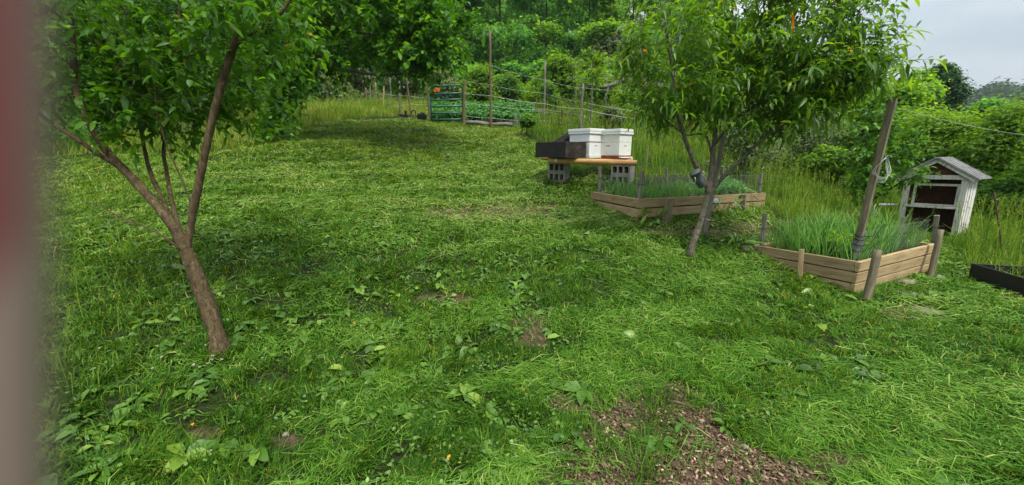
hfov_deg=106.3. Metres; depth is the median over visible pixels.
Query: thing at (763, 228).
garden stake
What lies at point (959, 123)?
guide line
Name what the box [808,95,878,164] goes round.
thicket shrub
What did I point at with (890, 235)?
onion plant
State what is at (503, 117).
potato plant
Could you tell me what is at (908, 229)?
onion plant
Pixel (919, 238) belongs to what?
onion plant
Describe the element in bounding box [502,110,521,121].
potato plant
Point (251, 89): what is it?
thicket bush
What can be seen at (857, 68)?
peach tree
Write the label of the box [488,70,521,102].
garden shrub
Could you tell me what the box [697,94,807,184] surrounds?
autumn olive
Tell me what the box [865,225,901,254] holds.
onion plant
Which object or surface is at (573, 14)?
forest tree
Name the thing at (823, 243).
onion plant
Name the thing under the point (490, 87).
fence post
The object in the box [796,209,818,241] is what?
onion plant
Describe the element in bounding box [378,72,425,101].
garden shrub
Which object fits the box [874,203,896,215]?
pipe rail
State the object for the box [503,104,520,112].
potato plant
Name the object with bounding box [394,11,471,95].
forest tree
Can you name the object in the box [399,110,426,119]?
string trimmer
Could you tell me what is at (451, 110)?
potato plant
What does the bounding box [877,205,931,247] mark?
onion plant
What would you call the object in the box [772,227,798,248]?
onion plant
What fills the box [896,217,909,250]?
garden stake
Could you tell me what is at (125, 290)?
rough grass
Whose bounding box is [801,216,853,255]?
onion plant
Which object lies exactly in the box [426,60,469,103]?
forest bush
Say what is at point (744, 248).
stone
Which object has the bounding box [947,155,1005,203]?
thicket shrub
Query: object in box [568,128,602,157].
beehive
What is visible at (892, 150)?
plum tree
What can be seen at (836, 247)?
onion plant
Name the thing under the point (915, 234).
onion plant
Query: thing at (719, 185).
pea plant
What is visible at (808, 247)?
onion plant
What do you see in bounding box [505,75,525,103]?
forest bush
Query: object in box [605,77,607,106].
fence post
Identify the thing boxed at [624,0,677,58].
forest tree
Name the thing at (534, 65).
forest bush
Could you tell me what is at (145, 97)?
thicket bush
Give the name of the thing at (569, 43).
forest tree
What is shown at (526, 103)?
potato plant
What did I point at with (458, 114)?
potato plant
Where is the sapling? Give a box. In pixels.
[576,46,607,125]
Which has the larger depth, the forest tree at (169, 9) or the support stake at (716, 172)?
the forest tree at (169, 9)
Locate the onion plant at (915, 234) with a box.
[893,218,934,248]
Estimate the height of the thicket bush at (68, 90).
3.667 m
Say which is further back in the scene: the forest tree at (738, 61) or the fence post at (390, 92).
the forest tree at (738, 61)
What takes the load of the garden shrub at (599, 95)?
on the ground at (369, 288)
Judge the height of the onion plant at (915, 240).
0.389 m
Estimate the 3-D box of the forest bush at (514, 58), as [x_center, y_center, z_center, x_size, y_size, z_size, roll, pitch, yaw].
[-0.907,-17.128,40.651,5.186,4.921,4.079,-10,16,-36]
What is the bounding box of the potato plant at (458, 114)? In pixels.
[452,110,470,117]
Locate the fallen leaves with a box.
[191,151,896,459]
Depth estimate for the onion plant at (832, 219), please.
5.26 m
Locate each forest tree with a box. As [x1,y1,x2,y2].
[53,3,103,60]
[60,3,124,40]
[76,0,176,45]
[120,2,201,79]
[169,1,266,96]
[296,2,392,98]
[357,6,404,100]
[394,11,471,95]
[418,0,488,72]
[445,0,525,66]
[459,0,509,68]
[459,0,541,76]
[485,0,532,55]
[491,0,556,60]
[505,0,584,61]
[505,0,598,63]
[528,0,638,67]
[555,4,586,46]
[557,0,606,65]
[580,1,640,55]
[586,0,621,26]
[597,0,674,60]
[622,0,686,76]
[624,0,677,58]
[634,12,650,31]
[645,1,706,76]
[668,0,753,110]
[698,18,771,95]
[720,41,805,106]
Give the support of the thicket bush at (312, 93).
on the ground at (369, 288)
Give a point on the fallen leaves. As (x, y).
(192, 424)
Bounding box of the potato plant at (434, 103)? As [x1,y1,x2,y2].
[424,101,439,107]
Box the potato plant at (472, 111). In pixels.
[459,109,478,119]
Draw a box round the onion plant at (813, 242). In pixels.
[795,222,828,253]
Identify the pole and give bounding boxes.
[0,0,52,484]
[541,157,632,159]
[548,157,636,165]
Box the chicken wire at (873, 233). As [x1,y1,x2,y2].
[765,213,930,257]
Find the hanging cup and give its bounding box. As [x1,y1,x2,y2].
[688,168,705,187]
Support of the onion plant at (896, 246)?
on the raised bed at (869, 273)
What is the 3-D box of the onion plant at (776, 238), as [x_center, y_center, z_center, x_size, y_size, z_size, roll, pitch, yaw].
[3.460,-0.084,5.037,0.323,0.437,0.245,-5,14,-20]
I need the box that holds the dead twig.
[666,400,698,407]
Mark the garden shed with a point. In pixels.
(954, 183)
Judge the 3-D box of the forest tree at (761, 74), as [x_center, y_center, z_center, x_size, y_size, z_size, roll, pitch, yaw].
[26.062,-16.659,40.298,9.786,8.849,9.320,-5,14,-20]
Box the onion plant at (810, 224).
[792,214,829,239]
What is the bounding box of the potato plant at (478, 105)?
[466,103,483,112]
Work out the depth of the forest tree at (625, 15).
50.51 m
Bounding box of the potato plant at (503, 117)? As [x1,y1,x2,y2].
[486,109,507,120]
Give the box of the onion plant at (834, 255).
[830,228,852,257]
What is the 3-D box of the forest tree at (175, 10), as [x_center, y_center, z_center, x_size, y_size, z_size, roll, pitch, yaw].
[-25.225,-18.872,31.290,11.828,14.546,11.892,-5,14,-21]
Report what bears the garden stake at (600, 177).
in the raised bed at (668, 203)
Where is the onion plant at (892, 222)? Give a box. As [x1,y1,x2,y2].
[874,213,918,241]
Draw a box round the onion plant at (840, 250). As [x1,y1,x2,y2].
[833,224,851,258]
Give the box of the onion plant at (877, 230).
[852,217,895,249]
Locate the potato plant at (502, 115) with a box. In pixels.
[494,111,514,120]
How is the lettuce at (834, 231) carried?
on the raised bed at (869, 273)
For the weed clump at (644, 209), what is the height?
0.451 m
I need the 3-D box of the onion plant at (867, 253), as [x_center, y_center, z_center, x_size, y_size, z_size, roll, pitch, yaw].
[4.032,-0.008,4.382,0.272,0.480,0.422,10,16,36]
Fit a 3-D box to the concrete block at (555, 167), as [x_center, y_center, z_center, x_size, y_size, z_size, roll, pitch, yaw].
[0.958,-1.531,7.802,0.400,0.195,0.195,11,17,39]
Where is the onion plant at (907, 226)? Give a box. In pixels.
[891,216,925,244]
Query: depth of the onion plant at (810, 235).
4.83 m
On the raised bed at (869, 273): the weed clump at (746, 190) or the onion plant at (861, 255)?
the onion plant at (861, 255)
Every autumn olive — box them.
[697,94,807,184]
[772,110,870,179]
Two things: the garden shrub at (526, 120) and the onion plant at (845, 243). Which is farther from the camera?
the garden shrub at (526, 120)
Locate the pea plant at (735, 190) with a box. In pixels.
[722,180,742,193]
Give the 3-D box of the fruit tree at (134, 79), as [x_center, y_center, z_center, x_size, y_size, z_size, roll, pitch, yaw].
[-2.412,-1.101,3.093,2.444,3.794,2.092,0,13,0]
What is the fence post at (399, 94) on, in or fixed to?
on the ground at (369, 288)
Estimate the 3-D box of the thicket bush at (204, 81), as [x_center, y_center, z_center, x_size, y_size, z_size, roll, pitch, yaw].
[-11.968,-5.586,14.569,2.904,3.196,3.701,0,13,0]
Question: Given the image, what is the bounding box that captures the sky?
[568,0,1023,92]
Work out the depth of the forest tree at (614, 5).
67.69 m
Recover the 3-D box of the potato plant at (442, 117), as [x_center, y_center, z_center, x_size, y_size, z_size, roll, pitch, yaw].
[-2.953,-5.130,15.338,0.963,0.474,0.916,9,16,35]
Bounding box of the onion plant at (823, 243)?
[816,229,844,255]
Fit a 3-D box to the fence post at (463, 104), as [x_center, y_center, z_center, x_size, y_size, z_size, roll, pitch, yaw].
[-1.812,-5.158,14.501,0.125,1.957,0.201,-33,35,-67]
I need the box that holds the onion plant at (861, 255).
[834,219,899,260]
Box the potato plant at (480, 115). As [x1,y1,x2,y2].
[472,109,489,120]
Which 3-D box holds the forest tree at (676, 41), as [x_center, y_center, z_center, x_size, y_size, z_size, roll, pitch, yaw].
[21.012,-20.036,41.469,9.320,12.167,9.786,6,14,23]
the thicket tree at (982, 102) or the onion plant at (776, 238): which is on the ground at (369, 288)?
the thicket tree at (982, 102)
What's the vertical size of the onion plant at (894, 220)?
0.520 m
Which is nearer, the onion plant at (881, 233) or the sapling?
the onion plant at (881, 233)
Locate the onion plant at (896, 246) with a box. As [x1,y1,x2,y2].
[878,216,922,252]
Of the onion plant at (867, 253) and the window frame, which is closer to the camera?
the onion plant at (867, 253)
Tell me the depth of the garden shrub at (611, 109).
13.72 m
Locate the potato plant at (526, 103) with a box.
[516,101,530,107]
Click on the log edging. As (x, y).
(483, 123)
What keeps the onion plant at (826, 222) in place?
on the raised bed at (869, 273)
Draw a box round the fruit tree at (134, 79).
[53,0,335,362]
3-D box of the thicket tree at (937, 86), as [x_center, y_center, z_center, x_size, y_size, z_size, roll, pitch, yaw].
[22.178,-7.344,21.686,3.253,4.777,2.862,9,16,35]
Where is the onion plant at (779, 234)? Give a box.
[767,221,799,246]
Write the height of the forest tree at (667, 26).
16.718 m
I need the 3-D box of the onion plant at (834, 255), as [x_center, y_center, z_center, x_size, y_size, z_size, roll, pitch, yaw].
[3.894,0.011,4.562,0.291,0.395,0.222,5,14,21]
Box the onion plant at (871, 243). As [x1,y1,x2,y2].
[855,226,894,258]
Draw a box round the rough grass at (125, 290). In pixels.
[53,172,200,453]
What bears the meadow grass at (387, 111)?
on the ground at (369, 288)
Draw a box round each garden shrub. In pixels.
[344,66,382,100]
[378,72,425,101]
[419,69,462,103]
[457,62,503,103]
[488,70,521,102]
[517,50,585,104]
[517,113,537,135]
[537,79,562,109]
[575,66,623,109]
[594,103,628,127]
[607,86,658,121]
[664,97,700,127]
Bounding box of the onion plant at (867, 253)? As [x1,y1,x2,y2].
[852,221,877,259]
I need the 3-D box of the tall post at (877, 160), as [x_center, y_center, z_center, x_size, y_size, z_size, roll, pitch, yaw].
[3.857,-0.562,4.122,0.119,1.860,0.160,-27,30,-63]
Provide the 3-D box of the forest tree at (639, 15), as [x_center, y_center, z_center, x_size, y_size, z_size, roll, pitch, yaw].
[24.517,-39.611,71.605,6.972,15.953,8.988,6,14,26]
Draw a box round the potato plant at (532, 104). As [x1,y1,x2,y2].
[518,103,534,109]
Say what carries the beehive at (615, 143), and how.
on the stand pole at (544, 158)
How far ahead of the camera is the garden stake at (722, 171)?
7.25 m
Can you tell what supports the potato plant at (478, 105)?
on the ground at (369, 288)
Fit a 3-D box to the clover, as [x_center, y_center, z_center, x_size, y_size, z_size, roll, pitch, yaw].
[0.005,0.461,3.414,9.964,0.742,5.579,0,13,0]
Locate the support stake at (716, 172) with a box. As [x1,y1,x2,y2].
[702,136,725,233]
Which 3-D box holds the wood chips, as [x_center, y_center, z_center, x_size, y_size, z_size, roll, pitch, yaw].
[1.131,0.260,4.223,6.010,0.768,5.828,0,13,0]
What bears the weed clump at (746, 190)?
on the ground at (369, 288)
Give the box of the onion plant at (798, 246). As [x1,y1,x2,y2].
[789,215,809,251]
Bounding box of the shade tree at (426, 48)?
[93,0,485,144]
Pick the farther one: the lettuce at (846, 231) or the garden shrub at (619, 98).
the garden shrub at (619, 98)
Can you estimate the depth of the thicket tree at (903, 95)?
12.08 m
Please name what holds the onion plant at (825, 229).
on the raised bed at (869, 273)
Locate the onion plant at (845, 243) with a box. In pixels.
[832,230,866,259]
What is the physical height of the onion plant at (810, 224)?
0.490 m
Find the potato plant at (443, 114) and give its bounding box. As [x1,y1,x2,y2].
[435,110,453,118]
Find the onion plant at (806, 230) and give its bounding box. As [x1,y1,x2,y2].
[797,211,831,247]
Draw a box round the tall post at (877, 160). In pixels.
[847,98,897,271]
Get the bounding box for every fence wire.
[466,93,634,118]
[469,81,631,110]
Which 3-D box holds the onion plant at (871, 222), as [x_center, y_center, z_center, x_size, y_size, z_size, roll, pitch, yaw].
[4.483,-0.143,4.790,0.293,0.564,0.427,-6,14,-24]
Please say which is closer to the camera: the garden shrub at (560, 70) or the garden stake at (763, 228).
the garden stake at (763, 228)
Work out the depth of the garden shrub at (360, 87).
29.51 m
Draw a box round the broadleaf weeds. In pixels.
[53,142,1023,484]
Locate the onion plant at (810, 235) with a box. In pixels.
[797,216,825,252]
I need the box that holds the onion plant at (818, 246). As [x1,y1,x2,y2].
[801,231,836,255]
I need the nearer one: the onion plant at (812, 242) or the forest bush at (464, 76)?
the onion plant at (812, 242)
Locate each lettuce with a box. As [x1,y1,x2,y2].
[814,229,849,252]
[820,234,872,256]
[839,229,876,253]
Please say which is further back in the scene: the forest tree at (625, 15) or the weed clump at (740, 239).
the forest tree at (625, 15)
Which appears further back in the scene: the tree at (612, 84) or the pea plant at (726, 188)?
the tree at (612, 84)
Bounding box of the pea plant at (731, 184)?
[723,179,739,194]
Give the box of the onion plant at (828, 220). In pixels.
[805,211,852,235]
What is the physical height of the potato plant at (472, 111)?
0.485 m
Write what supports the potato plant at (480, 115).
on the ground at (369, 288)
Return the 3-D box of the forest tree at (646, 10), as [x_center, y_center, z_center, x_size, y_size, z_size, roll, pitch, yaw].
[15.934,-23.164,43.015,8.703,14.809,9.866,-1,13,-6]
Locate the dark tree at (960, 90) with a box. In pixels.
[922,61,977,116]
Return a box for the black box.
[535,142,585,157]
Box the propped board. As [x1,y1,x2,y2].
[553,133,569,141]
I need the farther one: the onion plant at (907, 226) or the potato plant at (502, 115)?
the potato plant at (502, 115)
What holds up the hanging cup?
hanging from the peach tree at (857, 68)
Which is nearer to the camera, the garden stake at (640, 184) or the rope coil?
the rope coil
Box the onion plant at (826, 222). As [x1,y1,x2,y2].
[807,206,834,233]
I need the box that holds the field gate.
[429,84,462,120]
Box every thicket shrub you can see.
[787,143,856,182]
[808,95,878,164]
[845,165,898,198]
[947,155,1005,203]
[972,172,1023,218]
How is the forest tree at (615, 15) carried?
on the ground at (369, 288)
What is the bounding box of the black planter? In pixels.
[968,263,1023,297]
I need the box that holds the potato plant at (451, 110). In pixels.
[444,109,461,118]
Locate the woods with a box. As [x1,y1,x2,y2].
[957,76,1023,139]
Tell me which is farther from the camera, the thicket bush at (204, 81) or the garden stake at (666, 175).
the thicket bush at (204, 81)
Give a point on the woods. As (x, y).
(1005, 89)
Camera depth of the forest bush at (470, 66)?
27.95 m
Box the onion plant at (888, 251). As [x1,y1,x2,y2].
[877,207,902,253]
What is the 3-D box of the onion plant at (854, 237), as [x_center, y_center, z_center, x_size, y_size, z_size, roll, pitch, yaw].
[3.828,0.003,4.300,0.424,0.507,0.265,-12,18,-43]
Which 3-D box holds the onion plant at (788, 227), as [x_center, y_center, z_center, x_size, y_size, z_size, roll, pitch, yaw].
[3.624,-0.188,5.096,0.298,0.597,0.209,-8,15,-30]
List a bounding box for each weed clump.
[635,207,667,224]
[712,192,749,214]
[714,232,768,254]
[730,187,762,204]
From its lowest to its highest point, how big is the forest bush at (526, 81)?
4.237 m
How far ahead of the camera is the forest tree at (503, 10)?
72.24 m
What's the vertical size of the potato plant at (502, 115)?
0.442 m
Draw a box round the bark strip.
[620,422,636,437]
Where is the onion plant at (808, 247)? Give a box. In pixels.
[795,229,826,253]
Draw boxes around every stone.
[740,245,750,251]
[896,278,916,284]
[897,290,926,297]
[911,306,945,314]
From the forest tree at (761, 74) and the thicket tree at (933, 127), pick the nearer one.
the thicket tree at (933, 127)
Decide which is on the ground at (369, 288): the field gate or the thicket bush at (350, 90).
the thicket bush at (350, 90)
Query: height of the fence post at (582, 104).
1.745 m
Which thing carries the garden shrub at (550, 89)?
on the ground at (369, 288)
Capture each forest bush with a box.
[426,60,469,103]
[456,68,474,101]
[463,60,495,76]
[493,55,515,73]
[500,60,531,100]
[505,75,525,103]
[519,64,530,104]
[521,72,542,103]
[526,59,547,79]
[562,65,589,107]
[593,61,615,106]
[599,54,626,102]
[655,70,679,87]
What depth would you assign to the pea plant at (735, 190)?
6.63 m
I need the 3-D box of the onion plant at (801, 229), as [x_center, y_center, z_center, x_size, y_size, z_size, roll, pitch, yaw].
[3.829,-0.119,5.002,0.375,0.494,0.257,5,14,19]
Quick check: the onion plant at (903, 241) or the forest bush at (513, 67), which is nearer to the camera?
the onion plant at (903, 241)
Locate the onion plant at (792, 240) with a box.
[787,227,813,250]
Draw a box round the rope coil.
[872,155,890,182]
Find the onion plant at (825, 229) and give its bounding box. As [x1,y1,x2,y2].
[815,213,842,237]
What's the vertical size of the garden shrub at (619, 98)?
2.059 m
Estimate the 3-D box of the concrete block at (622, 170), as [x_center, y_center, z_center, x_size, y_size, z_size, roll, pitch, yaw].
[2.152,-1.413,7.454,0.400,0.195,0.195,12,18,42]
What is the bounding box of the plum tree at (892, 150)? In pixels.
[824,92,940,211]
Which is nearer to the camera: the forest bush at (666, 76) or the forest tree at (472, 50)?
the forest bush at (666, 76)
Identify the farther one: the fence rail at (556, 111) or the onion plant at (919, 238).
the fence rail at (556, 111)
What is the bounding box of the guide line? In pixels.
[897,107,1021,134]
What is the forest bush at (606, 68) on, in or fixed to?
on the ground at (369, 288)
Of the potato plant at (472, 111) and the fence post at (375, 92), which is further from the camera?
the fence post at (375, 92)
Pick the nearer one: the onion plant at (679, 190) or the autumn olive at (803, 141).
the onion plant at (679, 190)
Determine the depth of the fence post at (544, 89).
14.85 m
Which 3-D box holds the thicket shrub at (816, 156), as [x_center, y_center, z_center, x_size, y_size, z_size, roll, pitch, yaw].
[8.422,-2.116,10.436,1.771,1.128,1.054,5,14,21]
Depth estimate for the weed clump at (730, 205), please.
6.08 m
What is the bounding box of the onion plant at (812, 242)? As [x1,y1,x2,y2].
[806,228,828,253]
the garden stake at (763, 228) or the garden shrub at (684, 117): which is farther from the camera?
the garden shrub at (684, 117)
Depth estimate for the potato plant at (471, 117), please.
15.31 m
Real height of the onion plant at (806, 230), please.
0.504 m
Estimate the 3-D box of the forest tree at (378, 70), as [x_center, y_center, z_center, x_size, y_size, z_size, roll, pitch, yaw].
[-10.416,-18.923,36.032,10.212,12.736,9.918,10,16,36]
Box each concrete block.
[548,163,569,171]
[548,172,569,181]
[611,165,634,174]
[611,175,633,183]
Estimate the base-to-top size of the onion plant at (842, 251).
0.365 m
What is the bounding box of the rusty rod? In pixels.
[993,192,1001,249]
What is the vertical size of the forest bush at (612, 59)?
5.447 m
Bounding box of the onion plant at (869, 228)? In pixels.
[847,217,883,246]
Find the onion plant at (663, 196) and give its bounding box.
[659,179,674,197]
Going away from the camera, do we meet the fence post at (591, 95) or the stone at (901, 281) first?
the stone at (901, 281)
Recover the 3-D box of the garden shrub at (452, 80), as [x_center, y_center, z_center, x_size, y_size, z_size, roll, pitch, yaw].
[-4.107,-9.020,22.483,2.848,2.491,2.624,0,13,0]
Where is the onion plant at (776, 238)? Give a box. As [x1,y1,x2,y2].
[766,225,785,247]
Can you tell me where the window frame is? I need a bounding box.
[911,183,960,206]
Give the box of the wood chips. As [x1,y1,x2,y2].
[184,203,934,484]
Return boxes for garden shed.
[895,157,991,235]
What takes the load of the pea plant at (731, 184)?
on the raised bed at (668, 203)
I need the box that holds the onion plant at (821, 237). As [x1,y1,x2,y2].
[814,221,834,252]
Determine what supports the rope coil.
hanging from the tall post at (877, 160)
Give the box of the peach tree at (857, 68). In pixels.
[598,0,947,259]
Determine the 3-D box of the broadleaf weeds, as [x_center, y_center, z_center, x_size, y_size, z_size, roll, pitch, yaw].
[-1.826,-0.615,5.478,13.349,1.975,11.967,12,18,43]
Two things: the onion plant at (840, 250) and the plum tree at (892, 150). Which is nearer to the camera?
the onion plant at (840, 250)
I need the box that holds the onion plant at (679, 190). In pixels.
[675,181,688,196]
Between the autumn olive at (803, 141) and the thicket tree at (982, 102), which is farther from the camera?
the thicket tree at (982, 102)
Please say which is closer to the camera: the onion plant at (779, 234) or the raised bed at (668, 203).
the onion plant at (779, 234)
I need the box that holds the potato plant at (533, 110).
[523,108,538,115]
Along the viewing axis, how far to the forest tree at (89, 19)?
35.22 m
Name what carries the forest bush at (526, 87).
on the ground at (369, 288)
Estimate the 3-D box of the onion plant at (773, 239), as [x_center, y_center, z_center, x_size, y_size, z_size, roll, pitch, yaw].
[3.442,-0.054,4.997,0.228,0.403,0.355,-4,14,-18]
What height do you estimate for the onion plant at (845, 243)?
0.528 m
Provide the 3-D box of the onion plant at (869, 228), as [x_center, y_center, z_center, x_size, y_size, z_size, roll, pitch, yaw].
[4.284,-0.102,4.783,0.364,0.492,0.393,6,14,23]
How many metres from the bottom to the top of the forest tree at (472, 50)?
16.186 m
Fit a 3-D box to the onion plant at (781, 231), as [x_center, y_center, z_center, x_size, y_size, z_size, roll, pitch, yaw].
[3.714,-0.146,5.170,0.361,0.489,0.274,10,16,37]
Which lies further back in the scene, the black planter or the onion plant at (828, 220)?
the onion plant at (828, 220)
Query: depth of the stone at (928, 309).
3.72 m
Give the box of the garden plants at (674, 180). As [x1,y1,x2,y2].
[601,173,758,197]
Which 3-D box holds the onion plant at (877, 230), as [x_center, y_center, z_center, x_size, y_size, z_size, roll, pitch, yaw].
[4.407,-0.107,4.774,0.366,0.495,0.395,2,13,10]
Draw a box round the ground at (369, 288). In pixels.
[53,68,1023,484]
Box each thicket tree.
[848,72,948,168]
[878,99,1002,183]
[895,66,950,144]
[936,90,1023,203]
[963,96,1015,120]
[991,105,1023,200]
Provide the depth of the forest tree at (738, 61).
44.90 m
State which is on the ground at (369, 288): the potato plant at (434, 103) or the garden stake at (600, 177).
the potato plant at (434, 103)
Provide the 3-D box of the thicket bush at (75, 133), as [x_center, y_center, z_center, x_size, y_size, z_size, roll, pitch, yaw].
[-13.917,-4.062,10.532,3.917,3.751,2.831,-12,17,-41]
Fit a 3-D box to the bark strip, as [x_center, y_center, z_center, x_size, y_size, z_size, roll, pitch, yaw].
[0.655,1.060,2.168,0.020,0.018,0.128,-4,14,-19]
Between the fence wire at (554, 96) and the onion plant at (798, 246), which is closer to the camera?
the onion plant at (798, 246)
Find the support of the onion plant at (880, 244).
on the raised bed at (869, 273)
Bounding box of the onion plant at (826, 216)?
[807,209,838,230]
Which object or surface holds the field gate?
attached to the fence post at (463, 104)
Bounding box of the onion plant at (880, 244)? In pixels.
[850,212,903,257]
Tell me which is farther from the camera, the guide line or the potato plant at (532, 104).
the potato plant at (532, 104)
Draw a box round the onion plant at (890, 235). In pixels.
[868,210,901,254]
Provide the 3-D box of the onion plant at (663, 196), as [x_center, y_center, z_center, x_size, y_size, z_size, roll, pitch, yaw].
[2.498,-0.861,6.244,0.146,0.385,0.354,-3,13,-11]
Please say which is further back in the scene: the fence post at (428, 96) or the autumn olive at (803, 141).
the fence post at (428, 96)
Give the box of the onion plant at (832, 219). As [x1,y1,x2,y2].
[821,206,842,230]
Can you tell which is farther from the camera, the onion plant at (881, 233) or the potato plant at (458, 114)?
the potato plant at (458, 114)
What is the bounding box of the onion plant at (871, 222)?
[848,211,896,233]
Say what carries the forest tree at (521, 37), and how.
on the ground at (369, 288)
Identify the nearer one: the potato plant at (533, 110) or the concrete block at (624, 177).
the concrete block at (624, 177)
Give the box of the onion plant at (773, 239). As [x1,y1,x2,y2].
[766,227,783,247]
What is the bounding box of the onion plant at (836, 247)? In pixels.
[818,215,852,256]
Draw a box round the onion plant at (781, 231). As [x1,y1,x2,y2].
[775,216,787,247]
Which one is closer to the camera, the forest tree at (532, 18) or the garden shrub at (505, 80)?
the garden shrub at (505, 80)
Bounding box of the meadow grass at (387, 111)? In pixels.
[53,96,1023,276]
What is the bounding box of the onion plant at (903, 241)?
[892,228,917,251]
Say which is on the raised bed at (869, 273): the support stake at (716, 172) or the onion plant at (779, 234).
the onion plant at (779, 234)
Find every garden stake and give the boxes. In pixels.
[598,167,603,200]
[636,171,645,208]
[665,168,667,190]
[719,166,724,187]
[756,173,764,201]
[759,213,768,245]
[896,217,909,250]
[930,215,941,242]
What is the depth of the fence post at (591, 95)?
13.22 m
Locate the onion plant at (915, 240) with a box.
[899,226,931,248]
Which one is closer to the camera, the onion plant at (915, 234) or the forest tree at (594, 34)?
the onion plant at (915, 234)
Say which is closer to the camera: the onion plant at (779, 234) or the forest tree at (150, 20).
the onion plant at (779, 234)
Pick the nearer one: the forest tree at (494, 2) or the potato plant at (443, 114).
the potato plant at (443, 114)
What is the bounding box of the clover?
[53,212,1023,484]
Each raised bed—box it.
[591,190,765,224]
[753,229,944,300]
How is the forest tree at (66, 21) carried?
on the ground at (369, 288)
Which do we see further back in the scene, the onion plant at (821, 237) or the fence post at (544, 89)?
the fence post at (544, 89)
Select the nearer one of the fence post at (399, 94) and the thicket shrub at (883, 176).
the thicket shrub at (883, 176)
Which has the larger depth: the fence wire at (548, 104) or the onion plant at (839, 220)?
the fence wire at (548, 104)
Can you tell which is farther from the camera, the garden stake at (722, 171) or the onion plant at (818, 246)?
the garden stake at (722, 171)
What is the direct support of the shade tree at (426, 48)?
on the ground at (369, 288)
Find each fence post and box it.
[374,83,376,103]
[389,77,391,109]
[398,81,400,113]
[406,78,411,117]
[427,84,431,120]
[462,79,465,124]
[489,29,491,127]
[543,61,545,123]
[580,84,583,128]
[591,86,592,127]
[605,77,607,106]
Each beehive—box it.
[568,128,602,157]
[597,129,633,158]
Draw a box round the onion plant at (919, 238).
[906,226,926,248]
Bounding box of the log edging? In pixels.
[466,120,511,126]
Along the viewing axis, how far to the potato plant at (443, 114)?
15.33 m
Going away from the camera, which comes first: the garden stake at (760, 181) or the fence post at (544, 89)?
the garden stake at (760, 181)
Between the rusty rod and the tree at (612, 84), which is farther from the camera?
the tree at (612, 84)
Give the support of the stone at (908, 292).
on the ground at (369, 288)
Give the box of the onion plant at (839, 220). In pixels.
[813,208,850,230]
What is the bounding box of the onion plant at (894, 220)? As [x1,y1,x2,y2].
[871,206,913,236]
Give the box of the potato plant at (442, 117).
[427,108,447,118]
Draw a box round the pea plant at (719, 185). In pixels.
[717,178,736,194]
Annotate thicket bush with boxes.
[53,43,121,135]
[53,71,90,146]
[101,49,177,123]
[164,64,235,118]
[208,52,266,105]
[264,59,333,103]
[307,67,362,103]
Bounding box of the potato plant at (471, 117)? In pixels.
[468,111,485,119]
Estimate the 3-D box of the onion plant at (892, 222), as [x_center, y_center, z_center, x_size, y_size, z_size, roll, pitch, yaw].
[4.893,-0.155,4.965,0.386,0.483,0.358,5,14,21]
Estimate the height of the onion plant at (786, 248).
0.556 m
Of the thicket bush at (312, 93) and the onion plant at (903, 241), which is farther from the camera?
the thicket bush at (312, 93)
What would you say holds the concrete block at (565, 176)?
on the ground at (369, 288)
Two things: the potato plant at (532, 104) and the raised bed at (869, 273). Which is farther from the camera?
the potato plant at (532, 104)
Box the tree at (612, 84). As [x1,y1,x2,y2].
[566,0,723,122]
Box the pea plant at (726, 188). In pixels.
[717,182,733,194]
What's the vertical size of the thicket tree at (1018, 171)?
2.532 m
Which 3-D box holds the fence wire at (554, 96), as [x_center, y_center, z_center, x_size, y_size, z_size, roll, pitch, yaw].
[1.339,-5.271,13.881,6.096,1.287,1.610,5,14,22]
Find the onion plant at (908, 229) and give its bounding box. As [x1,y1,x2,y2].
[877,216,928,249]
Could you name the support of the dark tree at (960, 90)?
on the ground at (369, 288)
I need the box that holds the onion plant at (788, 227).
[779,205,799,249]
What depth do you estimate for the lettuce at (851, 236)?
4.71 m
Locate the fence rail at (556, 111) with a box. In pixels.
[532,107,578,115]
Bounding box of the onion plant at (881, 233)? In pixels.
[859,214,893,247]
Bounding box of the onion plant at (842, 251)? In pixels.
[834,235,849,258]
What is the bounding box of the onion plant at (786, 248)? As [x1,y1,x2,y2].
[777,214,809,249]
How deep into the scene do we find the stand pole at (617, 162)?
7.19 m
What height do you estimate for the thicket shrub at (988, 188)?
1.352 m
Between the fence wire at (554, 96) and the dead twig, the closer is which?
the dead twig
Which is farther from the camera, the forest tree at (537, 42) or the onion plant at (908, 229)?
the forest tree at (537, 42)
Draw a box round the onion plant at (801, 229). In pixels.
[793,214,822,248]
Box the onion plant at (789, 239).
[777,223,812,250]
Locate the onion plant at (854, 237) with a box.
[840,224,873,250]

